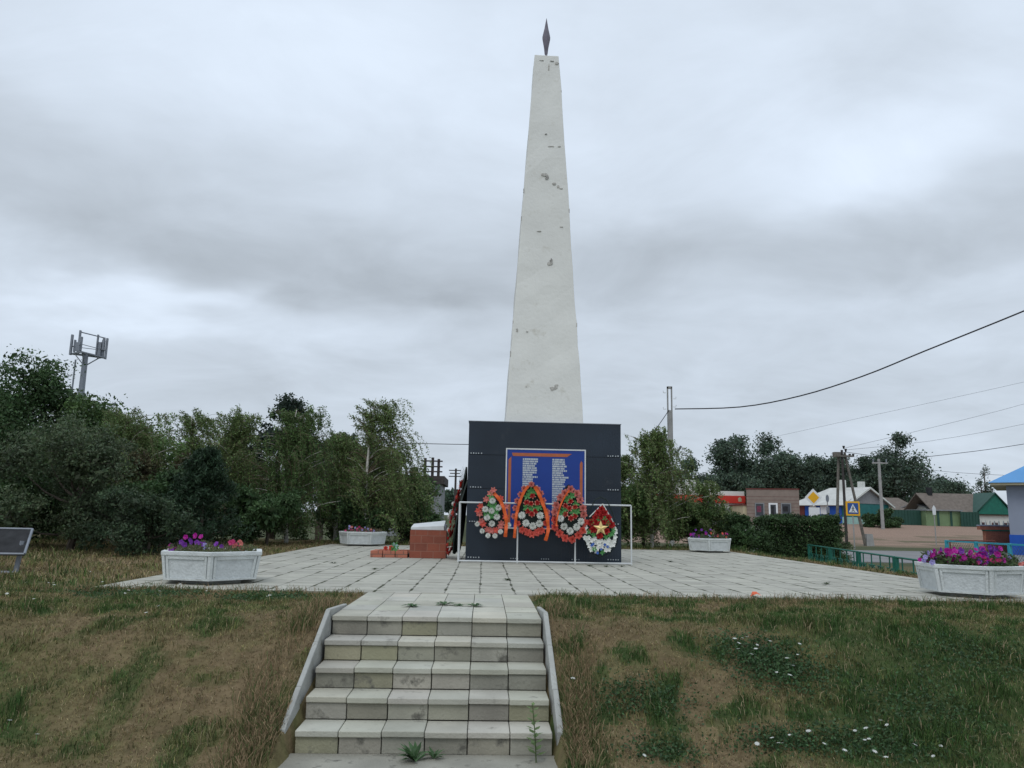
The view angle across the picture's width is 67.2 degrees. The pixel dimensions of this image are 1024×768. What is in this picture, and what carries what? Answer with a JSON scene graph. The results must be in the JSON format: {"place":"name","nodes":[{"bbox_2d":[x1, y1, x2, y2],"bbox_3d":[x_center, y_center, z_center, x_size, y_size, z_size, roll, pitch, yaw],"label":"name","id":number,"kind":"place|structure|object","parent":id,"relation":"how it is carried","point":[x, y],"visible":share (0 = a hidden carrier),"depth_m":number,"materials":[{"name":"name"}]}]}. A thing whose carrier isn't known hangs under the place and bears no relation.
{"place":"outdoors","nodes":[
{"label":"outdoors","id":0,"kind":"place"},
{"bbox_2d":[0,535,337,588],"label":"grass","id":1,"kind":"structure","parent":0,"point":[49,551],"depth_m":12.29,"materials":[{"name":"green plant"}]},
{"bbox_2d":[278,753,557,767],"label":"path","id":2,"kind":"structure","parent":0,"point":[306,760],"depth_m":5.22,"materials":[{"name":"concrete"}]},
{"bbox_2d":[398,741,429,761],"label":"weed","id":3,"kind":"object","parent":2,"relation":"on","point":[413,753],"visible":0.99,"depth_m":5.24,"materials":[{"name":"green plant"}]},
{"bbox_2d":[527,702,544,762],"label":"tall weed","id":4,"kind":"object","parent":2,"relation":"on","point":[535,735],"visible":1,"depth_m":5.29,"materials":[{"name":"green plant"}]},
{"bbox_2d":[341,592,537,615],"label":"walkway","id":5,"kind":"structure","parent":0,"point":[505,603],"depth_m":7.77,"materials":[{"name":"grey tile"}]},
{"bbox_2d":[0,514,1023,767],"bbox_3d":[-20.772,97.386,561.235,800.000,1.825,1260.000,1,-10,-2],"label":"ground","id":6,"kind":"structure","parent":0,"point":[912,538],"depth_m":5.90,"materials":[{"name":"green plant"}]},
{"bbox_2d":[0,527,33,572],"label":"display board","id":7,"kind":"object","parent":6,"relation":"on","point":[14,541],"visible":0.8,"depth_m":10.55,"materials":[{"name":"grey metal"}]},
{"bbox_2d":[0,459,109,542],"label":"bush","id":8,"kind":"object","parent":6,"relation":"on","point":[28,483],"visible":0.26,"depth_m":16.91,"materials":[{"name":"green plant"}]},
{"bbox_2d":[0,344,127,534],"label":"broadleaf tree","id":9,"kind":"object","parent":6,"relation":"on","point":[42,386],"visible":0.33,"depth_m":22.23,"materials":[{"name":"green plant"}]},
{"bbox_2d":[0,405,152,551],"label":"bushy tree","id":10,"kind":"object","parent":6,"relation":"on","point":[84,468],"visible":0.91,"depth_m":15.56,"materials":[{"name":"green plant"}]},
{"bbox_2d":[69,330,108,395],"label":"cell tower","id":11,"kind":"structure","parent":6,"relation":"on","point":[101,348],"depth_m":92.02,"materials":[{"name":"grey metal"}]},
{"bbox_2d":[18,388,197,539],"bbox_3d":[-11.959,2.420,22.150,5.274,4.613,4.593,9,-13,-40],"label":"broadleaf tree","id":12,"kind":"object","parent":6,"relation":"on","point":[79,404],"visible":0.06,"depth_m":21.99,"materials":[{"name":"green plant"}]},
{"bbox_2d":[83,406,178,541],"bbox_3d":[-9.892,2.509,20.408,3.645,3.880,2.539,-1,-10,13],"label":"birch tree","id":13,"kind":"object","parent":6,"relation":"on","point":[130,432],"visible":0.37,"depth_m":20.36,"materials":[{"name":"green plant"}]},
{"bbox_2d":[69,484,199,556],"bbox_3d":[-7.355,2.788,15.020,2.010,1.647,2.015,11,-14,-44],"label":"bush","id":14,"kind":"object","parent":6,"relation":"on","point":[154,516],"visible":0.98,"depth_m":14.79,"materials":[{"name":"green plant"}]},
{"bbox_2d":[106,463,227,547],"bbox_3d":[-8.168,3.021,18.268,2.886,2.195,3.210,5,-11,-22],"label":"bush","id":15,"kind":"object","parent":6,"relation":"on","point":[156,485],"visible":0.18,"depth_m":17.59,"materials":[{"name":"green plant"}]},
{"bbox_2d":[112,449,228,544],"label":"bushy tree","id":16,"kind":"object","parent":6,"relation":"on","point":[146,468],"visible":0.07,"depth_m":19.90,"materials":[{"name":"green plant"}]},
{"bbox_2d":[143,445,259,550],"bbox_3d":[-6.822,2.636,16.893,2.095,2.666,2.085,-2,-10,17],"label":"conifer tree","id":17,"kind":"object","parent":6,"relation":"on","point":[200,475],"visible":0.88,"depth_m":16.75,"materials":[{"name":"green plant"}]},
{"bbox_2d":[158,407,266,539],"bbox_3d":[-8.910,2.922,23.894,4.794,4.304,3.278,1,-10,-2],"label":"birch tree","id":18,"kind":"object","parent":6,"relation":"on","point":[191,427],"visible":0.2,"depth_m":23.93,"materials":[{"name":"green plant"}]},
{"bbox_2d":[200,405,269,540],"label":"birch tree","id":19,"kind":"object","parent":6,"relation":"on","point":[242,433],"visible":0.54,"depth_m":22.67,"materials":[{"name":"green plant"}]},
{"bbox_2d":[214,483,306,545],"bbox_3d":[-6.787,3.676,20.920,2.637,1.948,2.141,-5,-12,31],"label":"bush","id":20,"kind":"object","parent":6,"relation":"on","point":[268,513],"visible":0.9,"depth_m":20.54,"materials":[{"name":"green plant"}]},
{"bbox_2d":[216,392,326,538],"bbox_3d":[-9.323,3.618,29.958,4.449,6.423,3.958,1,-10,-2],"label":"broadleaf tree","id":21,"kind":"object","parent":6,"relation":"on","point":[287,403],"visible":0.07,"depth_m":29.43,"materials":[{"name":"green plant"}]},
{"bbox_2d":[239,404,345,543],"bbox_3d":[-6.388,2.748,22.524,3.151,4.326,2.596,1,-10,-2],"label":"birch tree","id":22,"kind":"object","parent":6,"relation":"on","point":[288,444],"visible":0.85,"depth_m":22.25,"materials":[{"name":"green plant"}]},
{"bbox_2d":[279,486,352,539],"bbox_3d":[-5.820,4.304,25.371,3.942,2.203,3.226,7,-11,-31],"label":"bush","id":23,"kind":"object","parent":6,"relation":"on","point":[306,532],"visible":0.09,"depth_m":24.69,"materials":[{"name":"green plant"}]},
{"bbox_2d":[272,431,377,539],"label":"broadleaf tree","id":24,"kind":"object","parent":6,"relation":"on","point":[319,529],"visible":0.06,"depth_m":29.33,"materials":[{"name":"green plant"}]},
{"bbox_2d":[305,432,377,539],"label":"birch tree","id":25,"kind":"object","parent":6,"relation":"on","point":[351,445],"visible":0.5,"depth_m":24.08,"materials":[{"name":"green plant"}]},
{"bbox_2d":[326,485,409,542],"bbox_3d":[-4.225,4.057,23.403,2.208,2.110,2.441,-1,-10,11],"label":"bush","id":26,"kind":"object","parent":6,"relation":"on","point":[344,508],"visible":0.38,"depth_m":22.63,"materials":[{"name":"green plant"}]},
{"bbox_2d":[334,396,434,541],"bbox_3d":[-3.760,2.707,23.028,3.108,4.643,2.390,1,-10,-2],"label":"birch tree","id":27,"kind":"object","parent":6,"relation":"on","point":[384,418],"visible":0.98,"depth_m":22.86,"materials":[{"name":"green plant"}]},
{"bbox_2d":[374,444,442,531],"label":"broadleaf tree","id":28,"kind":"object","parent":6,"relation":"on","point":[438,489],"visible":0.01,"depth_m":31.76,"materials":[{"name":"green plant"}]},
{"bbox_2d":[202,590,623,767],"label":"tall grass","id":29,"kind":"structure","parent":6,"relation":"on","point":[253,727],"depth_m":5.57,"materials":[{"name":"green plant"}]},
{"bbox_2d":[386,464,447,541],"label":"birch tree","id":30,"kind":"object","parent":6,"relation":"on","point":[422,503],"visible":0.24,"depth_m":24.04,"materials":[{"name":"green plant"}]},
{"bbox_2d":[386,475,447,535],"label":"service building","id":31,"kind":"structure","parent":6,"relation":"on","point":[442,481],"depth_m":59.19,"materials":[{"name":"grey wood"}]},
{"bbox_2d":[398,505,442,540],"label":"bush","id":32,"kind":"object","parent":6,"relation":"on","point":[435,517],"visible":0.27,"depth_m":23.70,"materials":[{"name":"green plant"}]},
{"bbox_2d":[280,604,563,755],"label":"stairs","id":33,"kind":"structure","parent":6,"relation":"on","point":[448,682],"depth_m":5.99,"materials":[{"name":"concrete"}]},
{"bbox_2d":[422,457,442,475],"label":"pole frame","id":34,"kind":"object","parent":6,"relation":"on","point":[438,466],"visible":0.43,"depth_m":61.48,"materials":[{"name":"grey wood"}]},
{"bbox_2d":[444,487,460,512],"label":"broadleaf tree","id":35,"kind":"object","parent":6,"relation":"on","point":[449,496],"visible":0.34,"depth_m":112.07,"materials":[{"name":"green plant"}]},
{"bbox_2d":[449,468,460,517],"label":"telegraph pole","id":36,"kind":"object","parent":6,"relation":"on","point":[455,476],"visible":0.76,"depth_m":84.15,"materials":[{"name":"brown wood"}]},
{"bbox_2d":[3,581,1023,606],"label":"tall grass","id":37,"kind":"structure","parent":6,"relation":"on","point":[632,597],"depth_m":8.50,"materials":[{"name":"green plant"}]},
{"bbox_2d":[16,585,1023,767],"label":"ground cover","id":38,"kind":"object","parent":6,"relation":"on","point":[766,660],"visible":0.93,"depth_m":5.82,"materials":[{"name":"green plant"}]},
{"bbox_2d":[620,454,646,544],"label":"birch tree","id":39,"kind":"object","parent":6,"relation":"on","point":[624,459],"visible":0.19,"depth_m":24.29,"materials":[{"name":"green plant"}]},
{"bbox_2d":[621,481,673,545],"bbox_3d":[3.673,4.312,24.590,2.930,2.271,3.378,-7,-13,39],"label":"bush","id":40,"kind":"object","parent":6,"relation":"on","point":[626,495],"visible":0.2,"depth_m":23.33,"materials":[{"name":"green plant"}]},
{"bbox_2d":[663,386,682,545],"bbox_3d":[6.692,3.760,32.012,0.985,7.441,0.328,1,-10,-2],"label":"utility pole","id":41,"kind":"object","parent":6,"relation":"on","point":[670,424],"visible":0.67,"depth_m":32.43,"materials":[{"name":"concrete"}]},
{"bbox_2d":[675,310,1023,409],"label":"power line","id":42,"kind":"object","parent":41,"relation":"attached to","point":[865,374],"visible":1,"depth_m":25.59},
{"bbox_2d":[621,426,726,548],"bbox_3d":[4.793,3.328,23.942,3.653,4.025,2.720,1,-10,-2],"label":"birch tree","id":43,"kind":"object","parent":6,"relation":"on","point":[656,460],"visible":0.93,"depth_m":23.63,"materials":[{"name":"green plant"}]},
{"bbox_2d":[653,480,744,522],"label":"shop","id":44,"kind":"structure","parent":6,"relation":"on","point":[734,497],"depth_m":79.90,"materials":[{"name":"red paint"}]},
{"bbox_2d":[667,494,731,545],"bbox_3d":[5.857,4.552,24.819,1.910,1.988,2.489,1,-10,-2],"label":"bush","id":45,"kind":"object","parent":6,"relation":"on","point":[692,526],"visible":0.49,"depth_m":24.18,"materials":[{"name":"green plant"}]},
{"bbox_2d":[676,456,731,490],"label":"broadleaf tree","id":46,"kind":"object","parent":6,"relation":"on","point":[713,478],"visible":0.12,"depth_m":125.55,"materials":[{"name":"green plant"}]},
{"bbox_2d":[685,477,732,535],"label":"birch tree","id":47,"kind":"object","parent":6,"relation":"on","point":[705,487],"visible":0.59,"depth_m":24.28,"materials":[{"name":"green plant"}]},
{"bbox_2d":[729,504,746,515],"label":"annex","id":48,"kind":"object","parent":6,"relation":"on","point":[741,509],"visible":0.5,"depth_m":76.62,"materials":[{"name":"beige paint"}]},
{"bbox_2d":[702,433,781,503],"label":"broadleaf tree","id":49,"kind":"object","parent":6,"relation":"on","point":[727,455],"visible":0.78,"depth_m":127.17,"materials":[{"name":"green plant"}]},
{"bbox_2d":[717,511,772,551],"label":"bush","id":50,"kind":"object","parent":6,"relation":"on","point":[741,531],"visible":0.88,"depth_m":23.16,"materials":[{"name":"green plant"}]},
{"bbox_2d":[746,488,799,528],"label":"kiosk","id":51,"kind":"object","parent":6,"relation":"on","point":[765,501],"visible":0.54,"depth_m":75.14,"materials":[{"name":"brown brick"}]},
{"bbox_2d":[755,503,764,516],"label":"window","id":52,"kind":"structure","parent":51,"relation":"in","point":[759,507],"depth_m":75.30,"materials":[{"name":"grey glass"}]},
{"bbox_2d":[768,503,777,514],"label":"door","id":53,"kind":"structure","parent":51,"relation":"in","point":[773,507],"depth_m":74.93,"materials":[{"name":"white plastic"}]},
{"bbox_2d":[781,503,790,513],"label":"window","id":54,"kind":"structure","parent":51,"relation":"in","point":[785,507],"depth_m":74.62,"materials":[{"name":"grey glass"}]},
{"bbox_2d":[737,430,823,499],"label":"broadleaf tree","id":55,"kind":"object","parent":6,"relation":"on","point":[787,464],"visible":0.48,"depth_m":128.58,"materials":[{"name":"green plant"}]},
{"bbox_2d":[750,512,843,563],"bbox_3d":[9.321,5.254,25.244,2.575,2.125,2.012,1,-10,-2],"label":"hedge","id":56,"kind":"object","parent":6,"relation":"on","point":[793,536],"visible":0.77,"depth_m":24.58,"materials":[{"name":"green plant"}]},
{"bbox_2d":[781,453,845,498],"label":"broadleaf tree","id":57,"kind":"object","parent":6,"relation":"on","point":[816,462],"visible":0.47,"depth_m":129.54,"materials":[{"name":"green plant"}]},
{"bbox_2d":[805,489,821,515],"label":"priority sign","id":58,"kind":"object","parent":6,"relation":"on","point":[813,497],"visible":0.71,"depth_m":66.25,"materials":[{"name":"metal"}]},
{"bbox_2d":[812,514,854,564],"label":"conifer bush","id":59,"kind":"object","parent":6,"relation":"on","point":[844,544],"visible":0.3,"depth_m":24.59,"materials":[{"name":"green plant"}]},
{"bbox_2d":[816,453,872,490],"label":"broadleaf tree","id":60,"kind":"object","parent":6,"relation":"on","point":[833,466],"visible":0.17,"depth_m":129.72,"materials":[{"name":"green plant"}]},
{"bbox_2d":[799,480,894,523],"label":"village house","id":61,"kind":"structure","parent":6,"relation":"on","point":[867,498],"depth_m":90.95,"materials":[{"name":"white paint"}]},
{"bbox_2d":[845,501,859,548],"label":"crossing sign","id":62,"kind":"object","parent":6,"relation":"on","point":[852,508],"visible":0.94,"depth_m":51.16,"materials":[{"name":"metal"}]},
{"bbox_2d":[832,446,874,545],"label":"forked utility pole","id":63,"kind":"object","parent":6,"relation":"on","point":[868,539],"visible":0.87,"depth_m":58.47,"materials":[{"name":"brown wood"}]},
{"bbox_2d":[847,444,1022,457],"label":"power line","id":64,"kind":"object","parent":63,"relation":"attached to","point":[936,455],"visible":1,"depth_m":55.79,"materials":[{"name":"black metal"}]},
{"bbox_2d":[807,544,917,574],"bbox_3d":[8.252,4.490,17.403,0.075,1.289,13.365,0,-10,8],"label":"ornamental fence","id":65,"kind":"object","parent":6,"relation":"on","point":[895,561],"visible":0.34,"depth_m":18.73,"materials":[{"name":"metal"}]},
{"bbox_2d":[831,451,913,500],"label":"broadleaf tree","id":66,"kind":"object","parent":6,"relation":"on","point":[869,475],"visible":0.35,"depth_m":125.77,"materials":[{"name":"green plant"}]},
{"bbox_2d":[872,459,887,528],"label":"utility pole","id":67,"kind":"object","parent":6,"relation":"on","point":[881,497],"visible":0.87,"depth_m":80.62,"materials":[{"name":"concrete"}]},
{"bbox_2d":[860,508,904,527],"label":"bush","id":68,"kind":"object","parent":6,"relation":"on","point":[871,520],"visible":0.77,"depth_m":82.65,"materials":[{"name":"green plant"}]},
{"bbox_2d":[885,498,907,509],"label":"village house","id":69,"kind":"structure","parent":6,"relation":"on","point":[898,503],"depth_m":108.24,"materials":[{"name":"grey stone"}]},
{"bbox_2d":[854,431,950,502],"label":"broadleaf tree","id":70,"kind":"object","parent":6,"relation":"on","point":[902,477],"visible":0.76,"depth_m":124.93,"materials":[{"name":"green plant"}]},
{"bbox_2d":[889,510,921,524],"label":"sheet fence","id":71,"kind":"object","parent":6,"relation":"on","point":[911,517],"visible":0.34,"depth_m":89.40,"materials":[{"name":"green metal"}]},
{"bbox_2d":[912,509,962,525],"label":"garage","id":72,"kind":"structure","parent":6,"relation":"on","point":[947,518],"depth_m":88.52,"materials":[{"name":"green metal"}]},
{"bbox_2d":[904,473,978,501],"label":"broadleaf tree","id":73,"kind":"object","parent":6,"relation":"on","point":[952,486],"visible":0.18,"depth_m":138.63,"materials":[{"name":"green plant"}]},
{"bbox_2d":[904,487,1008,524],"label":"village house","id":74,"kind":"structure","parent":6,"relation":"on","point":[992,507],"depth_m":93.86,"materials":[{"name":"brown paint"}]},
{"bbox_2d":[960,512,979,526],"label":"sheet fence","id":75,"kind":"object","parent":6,"relation":"on","point":[970,519],"visible":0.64,"depth_m":88.10,"materials":[{"name":"green metal"}]},
{"bbox_2d":[944,540,1023,565],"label":"fence","id":76,"kind":"object","parent":6,"relation":"on","point":[1008,549],"visible":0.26,"depth_m":16.67,"materials":[{"name":"teal metal"}]},
{"bbox_2d":[974,465,994,492],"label":"poplar tree","id":77,"kind":"object","parent":6,"relation":"on","point":[978,484],"visible":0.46,"depth_m":123.81,"materials":[{"name":"green plant"}]},
{"bbox_2d":[976,521,1009,551],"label":"brick wall","id":78,"kind":"structure","parent":6,"relation":"on","point":[998,533],"depth_m":50.26,"materials":[{"name":"brown brick"}]},
{"bbox_2d":[988,466,1023,554],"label":"rendered building","id":79,"kind":"structure","parent":6,"relation":"on","point":[1011,484],"depth_m":45.26,"materials":[{"name":"blue paint"}]},
{"bbox_2d":[0,0,1023,514],"label":"sky","id":80,"kind":"structure","parent":0,"point":[252,202],"materials":[{"name":"grey"}]},
{"bbox_2d":[302,537,739,550],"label":"grass","id":81,"kind":"structure","parent":0,"point":[626,546],"depth_m":22.84,"materials":[{"name":"green plant"}]},
{"bbox_2d":[95,544,1023,601],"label":"plaza paving","id":82,"kind":"structure","parent":0,"point":[691,572],"depth_m":11.48,"materials":[{"name":"grey tile"}]},
{"bbox_2d":[161,548,261,583],"bbox_3d":[-3.733,2.265,9.606,1.284,0.385,1.272,1,-10,-2],"label":"planter","id":83,"kind":"object","parent":82,"relation":"on","point":[190,567],"visible":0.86,"depth_m":9.13,"materials":[{"name":"concrete"}]},
{"bbox_2d":[165,533,256,551],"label":"petunia plants","id":84,"kind":"object","parent":83,"relation":"in","point":[204,546],"visible":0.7,"depth_m":9.47,"materials":[{"name":"purple plant"}]},
{"bbox_2d":[339,531,386,545],"bbox_3d":[-4.161,4.302,21.444,1.343,0.385,1.177,1,-10,-2],"label":"planter","id":85,"kind":"object","parent":82,"relation":"on","point":[375,538],"visible":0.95,"depth_m":20.95,"materials":[{"name":"concrete"}]},
{"bbox_2d":[345,525,381,531],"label":"petunia plants","id":86,"kind":"object","parent":85,"relation":"in","point":[361,529],"visible":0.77,"depth_m":21.31,"materials":[{"name":"pink plant"}]},
{"bbox_2d":[370,549,409,557],"bbox_3d":[-2.502,3.522,16.012,0.782,0.135,0.736,1,-10,-2],"label":"brick flowerbed","id":87,"kind":"object","parent":82,"relation":"on","point":[388,553],"visible":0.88,"depth_m":15.66,"materials":[{"name":"brick"}]},
{"bbox_2d":[409,521,447,558],"bbox_3d":[-1.725,3.225,16.033,0.740,0.757,0.600,1,-10,-2],"label":"brick pedestal","id":88,"kind":"object","parent":82,"relation":"on","point":[428,540],"visible":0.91,"depth_m":15.73,"materials":[{"name":"red brick"}]},
{"bbox_2d":[446,480,467,555],"bbox_3d":[-1.150,2.686,15.688,0.264,1.640,0.823,9,-8,10],"label":"funeral wreath","id":89,"kind":"object","parent":82,"relation":"on","point":[463,515],"visible":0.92,"depth_m":15.57,"materials":[{"name":"red plastic"}]},
{"bbox_2d":[465,420,620,562],"bbox_3d":[0.609,2.290,16.228,3.084,2.754,1.924,1,-10,-2],"label":"monument base","id":90,"kind":"object","parent":82,"relation":"on","point":[490,442],"visible":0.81,"depth_m":15.35,"materials":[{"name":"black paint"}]},
{"bbox_2d":[451,467,466,551],"bbox_3d":[-1.085,2.579,15.860,0.160,1.852,0.819,4,-9,9],"label":"funeral wreath","id":91,"kind":"object","parent":90,"relation":"attached to","point":[464,478],"visible":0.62,"depth_m":15.83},
{"bbox_2d":[504,18,582,422],"bbox_3d":[0.705,-2.969,17.137,1.821,11.430,1.818,1,-10,-2],"label":"obelisk","id":92,"kind":"object","parent":90,"relation":"on","point":[543,381],"visible":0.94,"depth_m":16.39,"materials":[{"name":"paint"}]},
{"bbox_2d":[504,448,585,528],"bbox_3d":[0.665,2.077,15.270,1.600,1.580,0.030,1,-10,-2],"label":"memorial plate","id":93,"kind":"object","parent":90,"relation":"attached to","point":[551,473],"visible":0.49,"depth_m":15.32,"materials":[{"name":"blue paint"}]},
{"bbox_2d":[457,501,631,564],"bbox_3d":[0.625,2.894,14.968,3.319,1.136,0.649,1,-10,-2],"label":"pipe railing","id":94,"kind":"object","parent":82,"relation":"on","point":[459,533],"visible":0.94,"depth_m":14.61,"materials":[{"name":"white metal"}]},
{"bbox_2d":[475,487,510,538],"bbox_3d":[-0.358,2.436,14.563,0.699,0.972,0.183,1,-10,-2],"label":"funeral wreath","id":95,"kind":"object","parent":94,"relation":"hanging from","point":[491,513],"visible":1,"depth_m":14.54,"materials":[{"name":"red plastic"}]},
{"bbox_2d":[511,481,550,540],"bbox_3d":[0.357,2.399,14.597,0.754,1.123,0.181,1,-10,-2],"label":"funeral wreath","id":96,"kind":"object","parent":94,"relation":"hanging from","point":[530,516],"visible":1,"depth_m":14.57,"materials":[{"name":"red plastic"}]},
{"bbox_2d":[551,484,587,543],"bbox_3d":[1.087,2.449,14.615,0.740,1.136,0.182,1,-10,-2],"label":"funeral wreath","id":97,"kind":"object","parent":94,"relation":"hanging from","point":[568,516],"visible":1,"depth_m":14.60,"materials":[{"name":"red plastic"}]},
{"bbox_2d":[583,496,618,556],"bbox_3d":[1.700,2.710,14.593,0.732,1.184,0.170,1,-10,-2],"label":"funeral wreath","id":98,"kind":"object","parent":94,"relation":"hanging from","point":[600,537],"visible":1,"depth_m":14.56,"materials":[{"name":"white plastic"}]},
{"bbox_2d":[688,537,730,552],"bbox_3d":[5.538,4.509,21.564,1.314,0.385,1.278,1,-10,-2],"label":"planter","id":99,"kind":"object","parent":82,"relation":"on","point":[709,545],"visible":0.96,"depth_m":21.09,"materials":[{"name":"concrete"}]},
{"bbox_2d":[690,529,728,538],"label":"petunia plants","id":100,"kind":"object","parent":99,"relation":"in","point":[717,536],"visible":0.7,"depth_m":21.40,"materials":[{"name":"purple plant"}]},
{"bbox_2d":[914,561,1023,597],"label":"planter","id":101,"kind":"object","parent":82,"relation":"on","point":[974,581],"visible":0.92,"depth_m":9.34,"materials":[{"name":"concrete"}]},
{"bbox_2d":[917,545,1023,571],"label":"petunia plants","id":102,"kind":"object","parent":101,"relation":"in","point":[981,558],"visible":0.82,"depth_m":9.49,"materials":[{"name":"purple plant"}]},
{"bbox_2d":[729,544,917,577],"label":"grass","id":103,"kind":"structure","parent":0,"point":[864,568],"depth_m":16.16,"materials":[{"name":"green plant"}]},
{"bbox_2d":[754,550,1023,562],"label":"road","id":104,"kind":"structure","parent":0,"point":[907,554],"depth_m":40.93,"materials":[{"name":"grey asphalt"}]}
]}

